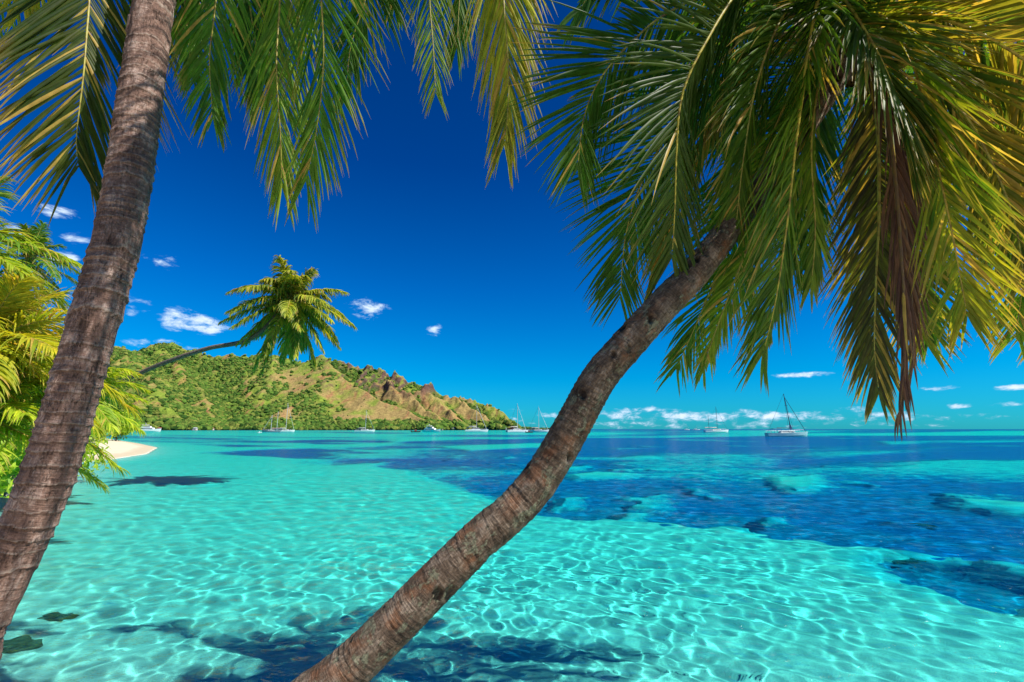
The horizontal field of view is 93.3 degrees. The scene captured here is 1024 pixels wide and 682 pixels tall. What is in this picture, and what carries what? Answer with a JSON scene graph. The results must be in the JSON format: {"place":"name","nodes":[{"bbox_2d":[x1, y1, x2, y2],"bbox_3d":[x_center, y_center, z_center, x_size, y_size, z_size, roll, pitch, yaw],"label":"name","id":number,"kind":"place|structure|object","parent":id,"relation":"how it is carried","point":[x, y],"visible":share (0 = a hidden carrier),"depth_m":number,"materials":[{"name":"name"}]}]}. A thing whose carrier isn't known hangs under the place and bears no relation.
{"place":"outdoors","nodes":[
{"label":"outdoors","id":0,"kind":"place"},
{"bbox_2d":[0,437,156,496],"bbox_3d":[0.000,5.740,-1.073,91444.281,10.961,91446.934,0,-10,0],"label":"ground","id":1,"kind":"structure","parent":0,"point":[121,449],"depth_m":51.26,"materials":[{"name":"beige sand"}]},
{"bbox_2d":[0,421,31,498],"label":"shrub","id":2,"kind":"object","parent":1,"relation":"on","point":[14,462],"visible":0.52,"depth_m":13.11,"materials":[{"name":"green plant"}]},
{"bbox_2d":[7,293,68,374],"bbox_3d":[-18.763,1.588,16.859,7.758,7.037,5.614,0,-10,0],"label":"coconut palm","id":3,"kind":"object","parent":1,"relation":"on","point":[54,332],"visible":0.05,"depth_m":17.35,"materials":[{"name":"green plant"}]},
{"bbox_2d":[0,219,81,308],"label":"coconut palm","id":4,"kind":"object","parent":1,"relation":"on","point":[39,233],"visible":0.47,"depth_m":23.96,"materials":[{"name":"green plant"}]},
{"bbox_2d":[0,176,82,346],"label":"coconut palm","id":5,"kind":"object","parent":1,"relation":"on","point":[8,262],"visible":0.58,"depth_m":9.95,"materials":[{"name":"green plant"}]},
{"bbox_2d":[1,412,86,495],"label":"shrub","id":6,"kind":"object","parent":1,"relation":"on","point":[5,493],"visible":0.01,"depth_m":16.63,"materials":[{"name":"green plant"}]},
{"bbox_2d":[10,428,108,477],"bbox_3d":[-19.966,4.392,21.053,3.632,3.454,4.184,-4,-11,23],"label":"shrub","id":7,"kind":"object","parent":1,"relation":"on","point":[90,459],"visible":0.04,"depth_m":21.62,"materials":[{"name":"green plant"}]},
{"bbox_2d":[0,356,131,493],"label":"coconut palm","id":8,"kind":"object","parent":1,"relation":"on","point":[18,405],"visible":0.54,"depth_m":9.35,"materials":[{"name":"green plant"}]},
{"bbox_2d":[0,267,141,440],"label":"coconut palm","id":9,"kind":"object","parent":1,"relation":"on","point":[14,318],"visible":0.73,"depth_m":9.05,"materials":[{"name":"green plant"}]},
{"bbox_2d":[0,346,153,449],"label":"coconut palm","id":10,"kind":"object","parent":1,"relation":"on","point":[103,411],"visible":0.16,"depth_m":15.27,"materials":[{"name":"green plant"}]},
{"bbox_2d":[89,416,118,441],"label":"shrub","id":11,"kind":"object","parent":1,"relation":"on","point":[96,437],"visible":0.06,"depth_m":70.54,"materials":[{"name":"green plant"}]},
{"bbox_2d":[106,408,143,440],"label":"shrub","id":12,"kind":"object","parent":1,"relation":"on","point":[125,430],"visible":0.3,"depth_m":85.26,"materials":[{"name":"green plant"}]},
{"bbox_2d":[0,0,417,659],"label":"coconut palm","id":13,"kind":"object","parent":1,"relation":"on","point":[148,34],"visible":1,"depth_m":3.35,"materials":[{"name":"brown plant"}]},
{"bbox_2d":[111,255,356,386],"bbox_3d":[-16.039,1.744,24.397,19.528,9.769,5.759,-5,-12,26],"label":"coconut palm","id":14,"kind":"object","parent":1,"relation":"on","point":[288,308],"visible":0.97,"depth_m":21.37,"materials":[{"name":"green plant"}]},
{"bbox_2d":[379,0,558,188],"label":"coconut palm","id":15,"kind":"object","parent":1,"relation":"on","point":[505,33],"visible":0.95,"depth_m":3.85,"materials":[{"name":"green plant"}]},
{"bbox_2d":[515,426,548,429],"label":"distant treeline","id":16,"kind":"object","parent":1,"relation":"on","point":[528,428],"visible":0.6,"depth_m":1505.32,"materials":[{"name":"green plant"}]},
{"bbox_2d":[291,0,1023,681],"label":"coconut palm","id":17,"kind":"object","parent":1,"relation":"on","point":[929,146],"visible":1,"depth_m":3.23,"materials":[{"name":"green plant"}]},
{"bbox_2d":[13,342,508,429],"bbox_3d":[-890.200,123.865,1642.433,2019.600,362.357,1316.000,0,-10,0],"label":"hills","id":18,"kind":"structure","parent":0,"point":[349,396],"depth_m":1632.66,"materials":[{"name":"green plant"}]},
{"bbox_2d":[100,342,521,429],"bbox_3d":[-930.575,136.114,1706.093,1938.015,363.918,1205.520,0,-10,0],"label":"forest","id":19,"kind":"object","parent":18,"relation":"on","point":[200,376],"visible":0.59,"depth_m":1516.48,"materials":[{"name":"green plant"}]},
{"bbox_2d":[0,429,1023,681],"bbox_3d":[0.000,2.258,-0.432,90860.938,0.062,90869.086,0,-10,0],"label":"water","id":20,"kind":"structure","parent":0,"point":[756,555],"depth_m":8.64,"materials":[{"name":"teal liquid"}]},
{"bbox_2d":[137,425,161,431],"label":"motor yacht","id":21,"kind":"object","parent":20,"relation":"on","point":[147,428],"visible":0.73,"depth_m":428.62,"materials":[{"name":"white plastic"}]},
{"bbox_2d":[262,418,280,431],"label":"sailing boat","id":22,"kind":"object","parent":20,"relation":"on","point":[267,430],"visible":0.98,"depth_m":399.12,"materials":[{"name":"grey paint"}]},
{"bbox_2d":[275,406,294,431],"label":"sailing boat","id":23,"kind":"object","parent":20,"relation":"on","point":[285,429],"visible":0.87,"depth_m":419.52,"materials":[{"name":"white fabric"}]},
{"bbox_2d":[354,410,374,431],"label":"sailing boat","id":24,"kind":"object","parent":20,"relation":"on","point":[365,430],"visible":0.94,"depth_m":428.37,"materials":[{"name":"white fabric"}]},
{"bbox_2d":[422,425,440,431],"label":"motor yacht","id":25,"kind":"object","parent":20,"relation":"on","point":[430,429],"visible":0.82,"depth_m":388.87,"materials":[{"name":"white plastic"}]},
{"bbox_2d":[465,407,487,431],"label":"sailing boat","id":26,"kind":"object","parent":20,"relation":"on","point":[476,429],"visible":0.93,"depth_m":416.13,"materials":[{"name":"white fabric"}]},
{"bbox_2d":[506,403,527,431],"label":"sailing boat","id":27,"kind":"object","parent":20,"relation":"on","point":[517,429],"visible":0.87,"depth_m":378.02,"materials":[{"name":"white paint"}]},
{"bbox_2d":[529,406,548,431],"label":"sailing boat","id":28,"kind":"object","parent":20,"relation":"on","point":[537,430],"visible":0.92,"depth_m":398.58,"materials":[{"name":"white fabric"}]},
{"bbox_2d":[703,409,727,431],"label":"sailing boat","id":29,"kind":"object","parent":20,"relation":"on","point":[716,430],"visible":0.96,"depth_m":348.79,"materials":[{"name":"white fabric"}]},
{"bbox_2d":[765,394,807,435],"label":"sailing boat","id":30,"kind":"object","parent":20,"relation":"on","point":[788,432],"visible":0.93,"depth_m":158.88,"materials":[{"name":"white paint"}]},
{"bbox_2d":[0,0,1023,428],"label":"sky","id":31,"kind":"structure","parent":0,"point":[454,283],"materials":[{"name":"blue"}]}
]}

